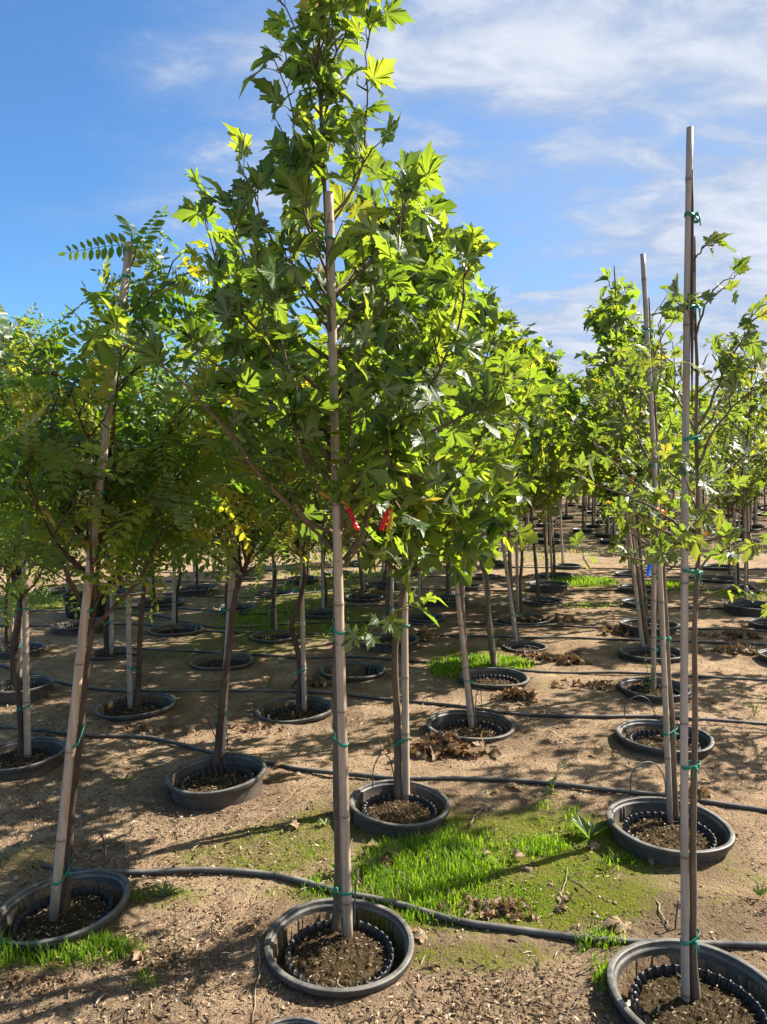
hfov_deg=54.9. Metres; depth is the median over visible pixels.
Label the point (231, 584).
bamboo stake
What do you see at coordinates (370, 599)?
nursery pot
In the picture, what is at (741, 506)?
maple tree
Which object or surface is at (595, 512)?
bamboo stake
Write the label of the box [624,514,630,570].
bamboo stake
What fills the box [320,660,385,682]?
nursery pot
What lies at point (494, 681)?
nursery pot
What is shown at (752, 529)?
nursery pot
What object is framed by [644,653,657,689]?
weed
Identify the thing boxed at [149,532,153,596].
bamboo stake
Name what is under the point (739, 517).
bamboo stake
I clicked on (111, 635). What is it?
bamboo stake
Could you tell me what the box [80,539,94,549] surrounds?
marker ribbon
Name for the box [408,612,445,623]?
nursery pot
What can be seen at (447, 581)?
plane tree
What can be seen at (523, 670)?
drip hose
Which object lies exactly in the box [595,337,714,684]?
maple tree
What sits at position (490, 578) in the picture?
nursery pot
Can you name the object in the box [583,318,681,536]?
plane tree
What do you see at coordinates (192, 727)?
fallen leaf
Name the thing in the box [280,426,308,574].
locust tree
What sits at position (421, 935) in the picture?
fallen leaf
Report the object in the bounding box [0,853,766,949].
drip hose
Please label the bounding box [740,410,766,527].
young tree
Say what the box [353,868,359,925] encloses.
drip tube
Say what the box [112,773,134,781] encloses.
weed
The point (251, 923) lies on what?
fallen leaf
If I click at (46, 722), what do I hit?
drip tube
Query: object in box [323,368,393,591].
plane tree
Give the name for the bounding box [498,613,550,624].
nursery pot
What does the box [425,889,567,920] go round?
leaf scatter
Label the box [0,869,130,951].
nursery pot
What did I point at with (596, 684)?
leaf pile
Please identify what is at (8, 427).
locust tree
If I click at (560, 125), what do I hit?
sky
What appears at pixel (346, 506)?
marker ribbon
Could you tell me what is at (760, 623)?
nursery pot
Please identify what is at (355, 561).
nursery pot
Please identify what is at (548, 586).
nursery pot
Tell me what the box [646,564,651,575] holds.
marker ribbon
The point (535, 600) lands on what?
nursery pot
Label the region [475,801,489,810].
fallen leaf
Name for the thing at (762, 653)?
nursery pot
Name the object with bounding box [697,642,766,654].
leaf pile
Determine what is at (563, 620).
leaf pile
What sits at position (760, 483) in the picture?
young tree
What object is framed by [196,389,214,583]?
locust tree
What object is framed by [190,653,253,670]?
nursery pot
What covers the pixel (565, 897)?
fallen leaf
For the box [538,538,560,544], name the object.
nursery pot
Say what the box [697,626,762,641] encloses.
leaf pile
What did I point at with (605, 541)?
nursery pot
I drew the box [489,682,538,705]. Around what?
leaf pile
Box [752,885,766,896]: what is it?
weed
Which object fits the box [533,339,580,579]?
plane tree
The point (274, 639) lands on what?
nursery pot
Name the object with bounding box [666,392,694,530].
young tree
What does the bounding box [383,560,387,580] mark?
plane tree
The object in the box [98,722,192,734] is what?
leaf scatter
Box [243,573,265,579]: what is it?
nursery pot
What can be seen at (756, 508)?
bamboo stake
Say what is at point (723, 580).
nursery pot
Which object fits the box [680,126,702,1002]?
bamboo stake
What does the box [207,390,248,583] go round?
locust tree
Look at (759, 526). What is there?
nursery pot
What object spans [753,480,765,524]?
young tree
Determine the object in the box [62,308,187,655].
locust tree
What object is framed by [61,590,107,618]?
plastic tub
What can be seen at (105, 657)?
nursery pot
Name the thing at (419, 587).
bamboo stake
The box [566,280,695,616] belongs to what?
plane tree
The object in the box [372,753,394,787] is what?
drip tube
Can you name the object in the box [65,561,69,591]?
bamboo stake
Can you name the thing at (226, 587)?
locust tree
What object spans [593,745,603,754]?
fallen leaf
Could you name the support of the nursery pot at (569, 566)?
on the ground at (714, 879)
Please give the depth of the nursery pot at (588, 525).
20.99 m
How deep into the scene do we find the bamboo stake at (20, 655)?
5.38 m
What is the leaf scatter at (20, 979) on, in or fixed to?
on the ground at (714, 879)
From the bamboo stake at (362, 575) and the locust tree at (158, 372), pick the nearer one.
the locust tree at (158, 372)
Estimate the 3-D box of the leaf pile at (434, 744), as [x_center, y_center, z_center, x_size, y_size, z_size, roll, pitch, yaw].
[0.321,1.352,4.225,0.693,0.209,0.333,0,3,0]
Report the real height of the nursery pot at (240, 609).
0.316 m
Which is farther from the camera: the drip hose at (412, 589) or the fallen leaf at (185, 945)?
the drip hose at (412, 589)
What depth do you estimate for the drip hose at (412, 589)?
9.89 m
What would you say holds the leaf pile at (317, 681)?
on the ground at (714, 879)
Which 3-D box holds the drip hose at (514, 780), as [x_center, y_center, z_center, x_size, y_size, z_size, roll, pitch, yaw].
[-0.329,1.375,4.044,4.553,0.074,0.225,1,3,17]
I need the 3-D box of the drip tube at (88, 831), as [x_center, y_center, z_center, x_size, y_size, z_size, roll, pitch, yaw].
[-1.105,1.270,2.753,0.033,0.179,0.144,3,4,44]
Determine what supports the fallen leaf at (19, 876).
on the ground at (714, 879)
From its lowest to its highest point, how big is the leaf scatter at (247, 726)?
0.052 m
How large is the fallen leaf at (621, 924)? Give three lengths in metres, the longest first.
0.098 x 0.081 x 0.038 m
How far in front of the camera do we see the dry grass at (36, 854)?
3.04 m
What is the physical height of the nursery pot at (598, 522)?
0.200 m
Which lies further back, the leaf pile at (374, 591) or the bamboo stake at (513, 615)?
the leaf pile at (374, 591)
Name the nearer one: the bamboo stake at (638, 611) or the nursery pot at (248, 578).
the bamboo stake at (638, 611)
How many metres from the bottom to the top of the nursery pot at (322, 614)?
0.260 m
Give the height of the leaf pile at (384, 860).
0.094 m
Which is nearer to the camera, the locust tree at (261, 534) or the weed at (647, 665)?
the locust tree at (261, 534)
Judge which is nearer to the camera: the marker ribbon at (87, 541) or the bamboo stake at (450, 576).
the marker ribbon at (87, 541)
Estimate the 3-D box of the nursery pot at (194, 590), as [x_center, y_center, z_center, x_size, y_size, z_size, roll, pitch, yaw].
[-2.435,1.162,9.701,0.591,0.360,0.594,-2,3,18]
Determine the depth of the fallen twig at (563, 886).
2.83 m
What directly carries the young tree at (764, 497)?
in the nursery pot
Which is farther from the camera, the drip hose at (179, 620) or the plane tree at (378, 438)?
the drip hose at (179, 620)
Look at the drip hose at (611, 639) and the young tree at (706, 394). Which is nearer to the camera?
the drip hose at (611, 639)
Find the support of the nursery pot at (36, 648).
on the ground at (714, 879)
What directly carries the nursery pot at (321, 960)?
on the ground at (714, 879)
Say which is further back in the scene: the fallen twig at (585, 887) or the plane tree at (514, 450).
the plane tree at (514, 450)
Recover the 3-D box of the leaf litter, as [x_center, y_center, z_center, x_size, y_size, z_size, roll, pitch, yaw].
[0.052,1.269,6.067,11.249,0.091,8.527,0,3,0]
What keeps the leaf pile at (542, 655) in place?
on the ground at (714, 879)
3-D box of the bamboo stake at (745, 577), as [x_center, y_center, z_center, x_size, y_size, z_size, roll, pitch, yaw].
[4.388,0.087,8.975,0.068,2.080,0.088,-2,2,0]
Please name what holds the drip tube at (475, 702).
on the nursery pot at (462, 730)
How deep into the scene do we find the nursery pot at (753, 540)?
16.09 m
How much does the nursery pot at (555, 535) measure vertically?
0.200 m
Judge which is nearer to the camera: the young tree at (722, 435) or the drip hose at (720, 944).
the drip hose at (720, 944)
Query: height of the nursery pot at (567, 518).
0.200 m
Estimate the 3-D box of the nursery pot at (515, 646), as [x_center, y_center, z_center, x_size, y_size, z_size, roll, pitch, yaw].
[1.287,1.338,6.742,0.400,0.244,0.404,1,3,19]
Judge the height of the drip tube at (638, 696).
0.148 m
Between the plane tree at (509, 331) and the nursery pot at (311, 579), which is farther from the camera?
the nursery pot at (311, 579)
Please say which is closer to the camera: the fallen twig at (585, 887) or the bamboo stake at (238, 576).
the fallen twig at (585, 887)
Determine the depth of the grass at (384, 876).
2.98 m
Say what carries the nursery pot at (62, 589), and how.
on the ground at (714, 879)
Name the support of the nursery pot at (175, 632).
on the ground at (714, 879)
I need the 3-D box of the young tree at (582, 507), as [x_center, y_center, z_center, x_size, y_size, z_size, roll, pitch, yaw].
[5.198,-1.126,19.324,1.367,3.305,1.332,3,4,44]
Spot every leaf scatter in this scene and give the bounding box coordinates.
[0,961,113,1007]
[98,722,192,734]
[227,722,284,733]
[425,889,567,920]
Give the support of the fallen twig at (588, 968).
on the ground at (714, 879)
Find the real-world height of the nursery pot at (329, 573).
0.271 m
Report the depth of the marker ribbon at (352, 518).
2.38 m
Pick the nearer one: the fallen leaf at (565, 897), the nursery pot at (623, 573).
the fallen leaf at (565, 897)
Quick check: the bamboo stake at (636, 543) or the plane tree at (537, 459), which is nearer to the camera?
the plane tree at (537, 459)
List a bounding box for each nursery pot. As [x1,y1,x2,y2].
[0,642,45,658]
[0,675,54,703]
[0,737,65,779]
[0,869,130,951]
[38,586,65,594]
[52,617,103,635]
[91,647,134,660]
[95,692,176,720]
[108,589,140,595]
[137,597,183,608]
[148,623,203,636]
[165,752,265,809]
[179,584,219,595]
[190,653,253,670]
[210,603,255,612]
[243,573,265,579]
[249,630,297,643]
[254,589,293,596]
[255,696,331,723]
[264,897,413,998]
[269,1016,322,1023]
[288,575,320,584]
[305,608,332,619]
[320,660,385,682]
[325,570,352,574]
[344,593,382,602]
[348,559,357,565]
[349,779,450,837]
[364,632,419,652]
[366,581,398,587]
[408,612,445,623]
[426,710,514,743]
[430,594,468,606]
[459,667,528,689]
[464,583,480,590]
[472,573,496,579]
[494,560,507,566]
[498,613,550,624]
[502,641,546,652]
[522,596,562,604]
[528,580,568,592]
[536,523,555,526]
[537,532,559,537]
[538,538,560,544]
[539,572,572,578]
[556,563,581,569]
[557,516,573,519]
[572,528,593,532]
[584,523,602,527]
[594,532,618,537]
[596,519,610,523]
[599,538,625,544]
[606,796,734,865]
[607,938,766,1023]
[614,571,646,576]
[616,719,714,760]
[617,584,650,593]
[618,644,679,663]
[618,677,691,702]
[619,617,679,636]
[621,597,650,608]
[699,575,741,583]
[700,564,733,570]
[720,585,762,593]
[723,599,766,616]
[732,539,759,542]
[741,528,759,532]
[746,618,766,629]
[752,524,764,527]
[757,648,766,662]
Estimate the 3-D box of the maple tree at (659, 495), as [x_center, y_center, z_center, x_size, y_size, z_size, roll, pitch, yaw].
[1.186,0.205,3.267,0.775,2.412,0.640,0,3,0]
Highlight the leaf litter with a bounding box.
[0,586,766,1023]
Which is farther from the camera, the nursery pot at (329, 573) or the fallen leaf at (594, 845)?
the nursery pot at (329, 573)
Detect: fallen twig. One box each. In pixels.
[216,911,228,925]
[252,937,260,1022]
[255,791,294,826]
[469,808,482,825]
[558,867,567,903]
[569,877,609,901]
[576,958,610,975]
[656,900,670,928]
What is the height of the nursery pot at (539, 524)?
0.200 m
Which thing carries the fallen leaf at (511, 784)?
on the ground at (714, 879)
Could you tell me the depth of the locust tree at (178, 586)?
7.67 m
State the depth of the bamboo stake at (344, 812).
2.53 m
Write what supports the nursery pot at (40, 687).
on the ground at (714, 879)
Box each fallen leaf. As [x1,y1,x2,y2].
[11,872,22,882]
[124,840,131,852]
[132,950,142,960]
[176,943,189,950]
[186,724,196,732]
[247,921,257,927]
[272,760,284,768]
[284,816,299,828]
[411,928,427,942]
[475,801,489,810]
[479,850,491,859]
[505,782,519,789]
[509,845,525,861]
[519,866,532,872]
[534,792,543,797]
[557,892,572,900]
[586,841,600,850]
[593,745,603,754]
[600,916,628,933]
[645,854,654,864]
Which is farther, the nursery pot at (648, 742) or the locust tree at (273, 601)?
the locust tree at (273, 601)
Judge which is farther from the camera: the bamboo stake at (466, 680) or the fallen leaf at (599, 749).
the bamboo stake at (466, 680)
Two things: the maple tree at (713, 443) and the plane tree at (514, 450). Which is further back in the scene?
the maple tree at (713, 443)
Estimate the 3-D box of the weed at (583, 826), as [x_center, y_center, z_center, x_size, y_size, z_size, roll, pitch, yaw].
[0.891,1.377,3.231,0.158,0.080,0.130,0,3,0]
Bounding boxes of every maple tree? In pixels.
[557,230,766,1000]
[560,284,722,822]
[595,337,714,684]
[691,331,766,599]
[698,380,750,528]
[699,332,766,584]
[699,389,756,574]
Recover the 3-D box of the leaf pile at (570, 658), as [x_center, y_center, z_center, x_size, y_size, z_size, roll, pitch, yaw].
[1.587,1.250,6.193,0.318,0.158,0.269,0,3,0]
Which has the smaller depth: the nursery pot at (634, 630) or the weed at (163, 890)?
the weed at (163, 890)
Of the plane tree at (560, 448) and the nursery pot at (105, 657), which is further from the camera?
the plane tree at (560, 448)
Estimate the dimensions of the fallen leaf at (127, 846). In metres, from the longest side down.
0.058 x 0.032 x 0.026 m
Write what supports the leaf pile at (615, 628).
on the ground at (714, 879)
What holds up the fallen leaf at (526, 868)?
on the ground at (714, 879)
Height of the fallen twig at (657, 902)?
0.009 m
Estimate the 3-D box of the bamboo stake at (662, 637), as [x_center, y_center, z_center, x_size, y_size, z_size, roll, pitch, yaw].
[1.218,0.172,3.277,0.218,2.578,0.070,0,3,0]
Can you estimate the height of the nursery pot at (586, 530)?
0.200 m
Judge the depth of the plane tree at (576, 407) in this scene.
6.49 m
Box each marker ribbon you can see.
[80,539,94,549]
[227,525,246,529]
[318,490,349,509]
[346,507,359,529]
[379,508,390,530]
[385,510,392,531]
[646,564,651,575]
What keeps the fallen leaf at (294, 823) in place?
on the ground at (714, 879)
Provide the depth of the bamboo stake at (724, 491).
12.89 m
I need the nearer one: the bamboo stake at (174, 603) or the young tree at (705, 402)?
the bamboo stake at (174, 603)
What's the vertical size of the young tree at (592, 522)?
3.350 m
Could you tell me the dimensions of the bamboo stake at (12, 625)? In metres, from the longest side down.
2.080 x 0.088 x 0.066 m
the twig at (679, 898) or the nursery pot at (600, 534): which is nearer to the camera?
the twig at (679, 898)
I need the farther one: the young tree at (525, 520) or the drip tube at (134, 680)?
the young tree at (525, 520)
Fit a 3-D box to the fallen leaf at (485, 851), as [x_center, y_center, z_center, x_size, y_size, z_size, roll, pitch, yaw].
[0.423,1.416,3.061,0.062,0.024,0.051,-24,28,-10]
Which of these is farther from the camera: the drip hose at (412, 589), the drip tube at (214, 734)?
the drip hose at (412, 589)
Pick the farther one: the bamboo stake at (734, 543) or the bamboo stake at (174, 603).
the bamboo stake at (734, 543)
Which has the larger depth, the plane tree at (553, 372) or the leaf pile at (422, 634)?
the plane tree at (553, 372)
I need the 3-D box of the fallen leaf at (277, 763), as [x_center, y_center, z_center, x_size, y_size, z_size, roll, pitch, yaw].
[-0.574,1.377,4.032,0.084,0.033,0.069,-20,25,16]
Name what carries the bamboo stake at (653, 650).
in the nursery pot at (651, 695)
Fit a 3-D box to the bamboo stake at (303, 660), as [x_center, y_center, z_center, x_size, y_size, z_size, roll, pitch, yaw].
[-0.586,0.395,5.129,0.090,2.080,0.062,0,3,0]
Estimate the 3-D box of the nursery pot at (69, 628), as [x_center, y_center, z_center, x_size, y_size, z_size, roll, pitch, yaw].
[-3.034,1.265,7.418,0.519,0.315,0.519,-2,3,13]
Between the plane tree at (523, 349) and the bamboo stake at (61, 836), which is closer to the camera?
the bamboo stake at (61, 836)
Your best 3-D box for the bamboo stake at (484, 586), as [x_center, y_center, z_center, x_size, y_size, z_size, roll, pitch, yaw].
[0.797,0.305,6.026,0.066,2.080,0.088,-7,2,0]
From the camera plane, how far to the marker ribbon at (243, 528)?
3.63 m
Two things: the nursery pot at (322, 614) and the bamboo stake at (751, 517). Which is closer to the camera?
the nursery pot at (322, 614)
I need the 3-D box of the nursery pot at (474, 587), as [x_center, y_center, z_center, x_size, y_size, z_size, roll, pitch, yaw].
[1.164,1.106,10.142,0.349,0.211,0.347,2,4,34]
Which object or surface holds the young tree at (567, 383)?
in the nursery pot at (557, 541)
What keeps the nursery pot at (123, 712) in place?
on the ground at (714, 879)
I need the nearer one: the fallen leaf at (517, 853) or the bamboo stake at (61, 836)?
the bamboo stake at (61, 836)
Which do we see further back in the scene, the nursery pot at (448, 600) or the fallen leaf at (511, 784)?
the nursery pot at (448, 600)
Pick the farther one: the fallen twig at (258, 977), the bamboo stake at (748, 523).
the bamboo stake at (748, 523)
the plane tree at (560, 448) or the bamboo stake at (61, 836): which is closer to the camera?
the bamboo stake at (61, 836)
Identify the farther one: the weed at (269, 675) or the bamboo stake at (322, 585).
the bamboo stake at (322, 585)
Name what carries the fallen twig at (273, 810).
on the ground at (714, 879)
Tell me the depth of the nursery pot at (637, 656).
6.43 m
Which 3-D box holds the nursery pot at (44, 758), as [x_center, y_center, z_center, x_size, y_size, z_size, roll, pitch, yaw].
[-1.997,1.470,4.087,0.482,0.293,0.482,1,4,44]
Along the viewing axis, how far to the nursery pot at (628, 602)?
8.88 m
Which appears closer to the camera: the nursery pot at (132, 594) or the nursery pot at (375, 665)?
the nursery pot at (375, 665)
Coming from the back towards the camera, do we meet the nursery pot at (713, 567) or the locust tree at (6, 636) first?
the nursery pot at (713, 567)
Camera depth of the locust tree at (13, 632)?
5.28 m
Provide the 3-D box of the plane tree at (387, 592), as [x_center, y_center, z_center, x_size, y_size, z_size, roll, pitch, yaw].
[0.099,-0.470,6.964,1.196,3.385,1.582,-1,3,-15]
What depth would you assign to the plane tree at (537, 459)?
5.83 m
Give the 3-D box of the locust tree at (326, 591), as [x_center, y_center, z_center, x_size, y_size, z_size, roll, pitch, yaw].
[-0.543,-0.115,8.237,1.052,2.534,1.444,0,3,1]
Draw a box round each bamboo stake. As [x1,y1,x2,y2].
[9,564,14,642]
[15,398,31,756]
[18,348,30,676]
[48,241,132,921]
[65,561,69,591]
[104,538,113,654]
[125,356,139,708]
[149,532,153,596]
[172,555,178,623]
[193,563,195,584]
[214,397,244,756]
[235,543,240,602]
[270,527,276,629]
[293,454,306,710]
[320,191,352,937]
[320,459,326,607]
[359,534,364,588]
[380,562,384,580]
[385,502,393,614]
[392,403,409,799]
[418,573,422,608]
[444,457,473,727]
[445,563,451,593]
[471,462,497,663]
[501,534,517,641]
[515,518,522,612]
[545,510,549,570]
[548,513,553,571]
[558,496,564,562]
[584,493,587,528]
[594,497,596,524]
[608,512,609,533]
[609,366,644,646]
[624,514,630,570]
[632,509,647,598]
[640,253,677,823]
[650,481,658,689]
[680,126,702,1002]
[721,432,725,547]
[731,423,739,584]
[738,505,740,527]
[742,433,748,599]
[747,454,749,539]
[750,482,752,528]
[755,496,756,524]
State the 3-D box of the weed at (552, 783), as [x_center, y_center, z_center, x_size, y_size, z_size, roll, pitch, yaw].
[0.847,1.294,3.595,0.124,0.206,0.099,-1,3,-14]
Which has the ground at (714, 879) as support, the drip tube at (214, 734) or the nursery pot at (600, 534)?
the nursery pot at (600, 534)
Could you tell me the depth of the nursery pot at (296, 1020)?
2.10 m
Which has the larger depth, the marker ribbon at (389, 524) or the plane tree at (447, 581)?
the plane tree at (447, 581)
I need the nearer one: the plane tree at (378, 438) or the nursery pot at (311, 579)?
the plane tree at (378, 438)
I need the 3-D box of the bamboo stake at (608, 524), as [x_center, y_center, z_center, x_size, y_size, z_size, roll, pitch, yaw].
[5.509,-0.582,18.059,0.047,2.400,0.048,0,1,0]
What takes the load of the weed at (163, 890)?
on the ground at (714, 879)
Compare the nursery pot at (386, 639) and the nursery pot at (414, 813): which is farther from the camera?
the nursery pot at (386, 639)
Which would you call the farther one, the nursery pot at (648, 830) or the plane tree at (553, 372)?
the plane tree at (553, 372)
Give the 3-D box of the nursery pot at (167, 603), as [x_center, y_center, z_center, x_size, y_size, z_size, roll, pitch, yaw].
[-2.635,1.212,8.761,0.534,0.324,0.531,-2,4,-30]
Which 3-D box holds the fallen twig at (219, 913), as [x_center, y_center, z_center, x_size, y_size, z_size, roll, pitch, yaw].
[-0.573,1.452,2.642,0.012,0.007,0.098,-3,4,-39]
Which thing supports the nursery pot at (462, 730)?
on the ground at (714, 879)
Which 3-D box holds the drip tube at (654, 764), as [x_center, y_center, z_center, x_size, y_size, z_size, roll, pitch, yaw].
[1.216,1.244,3.391,0.229,0.203,0.020,-1,3,-24]
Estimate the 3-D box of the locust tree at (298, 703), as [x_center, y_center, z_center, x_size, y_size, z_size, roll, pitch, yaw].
[-0.458,-0.005,5.086,1.173,2.826,1.612,-1,3,-14]
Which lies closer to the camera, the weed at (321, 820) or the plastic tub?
the weed at (321, 820)
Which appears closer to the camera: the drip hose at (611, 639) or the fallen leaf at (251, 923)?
the fallen leaf at (251, 923)
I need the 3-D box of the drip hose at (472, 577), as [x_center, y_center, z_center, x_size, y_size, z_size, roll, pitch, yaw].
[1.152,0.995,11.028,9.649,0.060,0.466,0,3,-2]
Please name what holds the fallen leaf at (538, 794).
on the ground at (714, 879)
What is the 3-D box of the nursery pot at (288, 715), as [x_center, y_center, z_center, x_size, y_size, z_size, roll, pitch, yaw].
[-0.597,1.493,5.043,0.535,0.325,0.535,-5,4,-41]
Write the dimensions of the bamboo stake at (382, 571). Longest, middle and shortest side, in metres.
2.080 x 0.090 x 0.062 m
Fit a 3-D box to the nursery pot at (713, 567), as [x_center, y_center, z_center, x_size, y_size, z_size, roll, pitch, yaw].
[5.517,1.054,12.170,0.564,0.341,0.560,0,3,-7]
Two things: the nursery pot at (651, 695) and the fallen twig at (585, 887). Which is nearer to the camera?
the fallen twig at (585, 887)
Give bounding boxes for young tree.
[524,514,526,526]
[559,373,572,426]
[575,415,584,528]
[583,413,593,524]
[605,514,607,533]
[666,389,720,491]
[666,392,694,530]
[667,386,722,528]
[705,399,759,517]
[712,382,766,527]
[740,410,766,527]
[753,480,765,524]
[760,414,765,513]
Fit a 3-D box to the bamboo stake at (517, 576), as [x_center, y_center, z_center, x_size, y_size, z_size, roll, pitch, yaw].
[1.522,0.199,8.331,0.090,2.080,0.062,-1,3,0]
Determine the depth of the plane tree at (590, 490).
12.89 m
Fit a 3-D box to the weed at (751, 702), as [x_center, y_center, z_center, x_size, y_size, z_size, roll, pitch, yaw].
[2.388,1.232,4.765,0.136,0.217,0.062,2,3,26]
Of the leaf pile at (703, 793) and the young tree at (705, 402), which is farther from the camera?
the young tree at (705, 402)
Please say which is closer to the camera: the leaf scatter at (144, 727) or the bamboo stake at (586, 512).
the leaf scatter at (144, 727)
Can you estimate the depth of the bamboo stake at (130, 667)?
5.08 m
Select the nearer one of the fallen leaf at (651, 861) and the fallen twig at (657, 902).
the fallen twig at (657, 902)
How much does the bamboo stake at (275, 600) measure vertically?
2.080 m
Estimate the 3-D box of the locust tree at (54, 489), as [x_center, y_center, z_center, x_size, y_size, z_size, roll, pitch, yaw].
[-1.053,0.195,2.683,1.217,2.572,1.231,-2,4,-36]
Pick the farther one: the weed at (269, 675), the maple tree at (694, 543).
the weed at (269, 675)
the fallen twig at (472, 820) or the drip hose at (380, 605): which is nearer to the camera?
the fallen twig at (472, 820)
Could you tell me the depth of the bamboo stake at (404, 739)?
3.58 m
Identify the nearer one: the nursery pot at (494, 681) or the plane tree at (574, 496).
the nursery pot at (494, 681)
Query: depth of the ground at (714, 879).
3.72 m
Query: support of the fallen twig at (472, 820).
on the ground at (714, 879)
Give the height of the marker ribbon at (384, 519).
0.074 m
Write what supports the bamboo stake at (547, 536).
on the ground at (714, 879)
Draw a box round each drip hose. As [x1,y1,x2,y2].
[0,623,766,645]
[0,663,766,725]
[0,725,766,812]
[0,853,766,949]
[3,603,724,614]
[31,588,766,597]
[114,646,766,680]
[132,613,766,631]
[133,576,766,581]
[160,566,766,572]
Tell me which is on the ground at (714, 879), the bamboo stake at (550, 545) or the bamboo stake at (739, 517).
the bamboo stake at (550, 545)
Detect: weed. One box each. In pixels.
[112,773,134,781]
[152,879,177,896]
[261,659,278,687]
[317,817,331,824]
[493,625,504,644]
[543,757,566,796]
[570,814,608,837]
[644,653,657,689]
[743,686,764,716]
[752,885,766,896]
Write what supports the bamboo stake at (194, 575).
on the ground at (714, 879)
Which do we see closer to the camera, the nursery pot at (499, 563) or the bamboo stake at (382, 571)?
the bamboo stake at (382, 571)
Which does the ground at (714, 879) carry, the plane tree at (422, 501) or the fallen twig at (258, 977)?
the fallen twig at (258, 977)
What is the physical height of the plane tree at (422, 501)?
3.088 m
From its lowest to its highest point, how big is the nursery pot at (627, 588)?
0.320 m
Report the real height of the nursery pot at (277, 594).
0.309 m
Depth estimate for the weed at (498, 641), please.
6.88 m
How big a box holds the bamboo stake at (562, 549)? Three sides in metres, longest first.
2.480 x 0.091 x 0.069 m
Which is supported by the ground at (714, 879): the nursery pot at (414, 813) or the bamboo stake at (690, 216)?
the nursery pot at (414, 813)
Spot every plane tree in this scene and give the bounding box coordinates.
[76,0,530,932]
[289,145,559,798]
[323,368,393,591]
[338,301,448,631]
[360,194,562,726]
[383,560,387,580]
[415,301,578,666]
[418,305,449,606]
[445,355,453,593]
[448,285,567,640]
[487,333,583,612]
[497,334,574,595]
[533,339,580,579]
[533,375,585,571]
[550,374,592,562]
[563,266,679,643]
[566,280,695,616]
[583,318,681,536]
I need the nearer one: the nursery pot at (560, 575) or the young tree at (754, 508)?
the nursery pot at (560, 575)
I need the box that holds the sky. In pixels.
[0,0,766,435]
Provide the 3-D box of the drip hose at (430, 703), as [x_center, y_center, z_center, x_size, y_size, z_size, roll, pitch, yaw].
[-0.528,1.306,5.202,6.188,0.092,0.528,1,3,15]
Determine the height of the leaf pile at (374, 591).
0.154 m
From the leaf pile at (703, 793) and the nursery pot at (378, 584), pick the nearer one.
the leaf pile at (703, 793)
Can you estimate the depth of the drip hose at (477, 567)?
12.20 m
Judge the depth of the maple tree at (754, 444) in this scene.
10.25 m
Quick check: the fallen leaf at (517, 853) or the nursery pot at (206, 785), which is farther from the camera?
the nursery pot at (206, 785)
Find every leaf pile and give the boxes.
[291,675,331,688]
[356,587,389,598]
[358,838,420,880]
[379,730,501,760]
[409,625,445,641]
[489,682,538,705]
[514,649,555,661]
[518,612,585,624]
[551,678,643,691]
[554,650,592,665]
[597,622,634,635]
[678,782,711,806]
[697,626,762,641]
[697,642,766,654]
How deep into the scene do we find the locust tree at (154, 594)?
9.17 m
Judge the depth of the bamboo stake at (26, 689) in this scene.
4.12 m
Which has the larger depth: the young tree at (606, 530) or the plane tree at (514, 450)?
the young tree at (606, 530)
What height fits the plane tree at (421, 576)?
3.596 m
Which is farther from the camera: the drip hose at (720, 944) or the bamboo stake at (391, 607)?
the bamboo stake at (391, 607)
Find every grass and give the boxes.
[0,544,766,878]
[0,568,766,991]
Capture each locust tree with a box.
[0,206,276,913]
[0,302,97,757]
[0,313,87,680]
[0,370,46,644]
[41,300,232,707]
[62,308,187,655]
[109,207,340,766]
[137,396,155,597]
[144,373,200,623]
[181,401,283,652]
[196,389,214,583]
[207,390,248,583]
[238,333,370,711]
[247,419,298,629]
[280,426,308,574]
[304,439,361,608]
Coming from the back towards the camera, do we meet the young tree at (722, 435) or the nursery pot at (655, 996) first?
the young tree at (722, 435)
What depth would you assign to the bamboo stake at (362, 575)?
9.73 m
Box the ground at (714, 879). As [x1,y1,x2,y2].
[0,483,766,1023]
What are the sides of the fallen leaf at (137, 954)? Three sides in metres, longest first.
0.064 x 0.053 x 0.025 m
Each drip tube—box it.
[31,721,55,734]
[66,828,105,868]
[119,680,150,702]
[202,703,228,767]
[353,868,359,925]
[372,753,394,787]
[475,688,481,718]
[624,696,656,717]
[630,761,665,796]
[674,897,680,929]
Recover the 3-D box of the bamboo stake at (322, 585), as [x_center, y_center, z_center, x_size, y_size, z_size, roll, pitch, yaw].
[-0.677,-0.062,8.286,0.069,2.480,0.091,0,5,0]
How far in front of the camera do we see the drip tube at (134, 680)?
5.17 m
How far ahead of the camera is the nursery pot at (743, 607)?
8.34 m
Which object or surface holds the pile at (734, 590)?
on the ground at (714, 879)

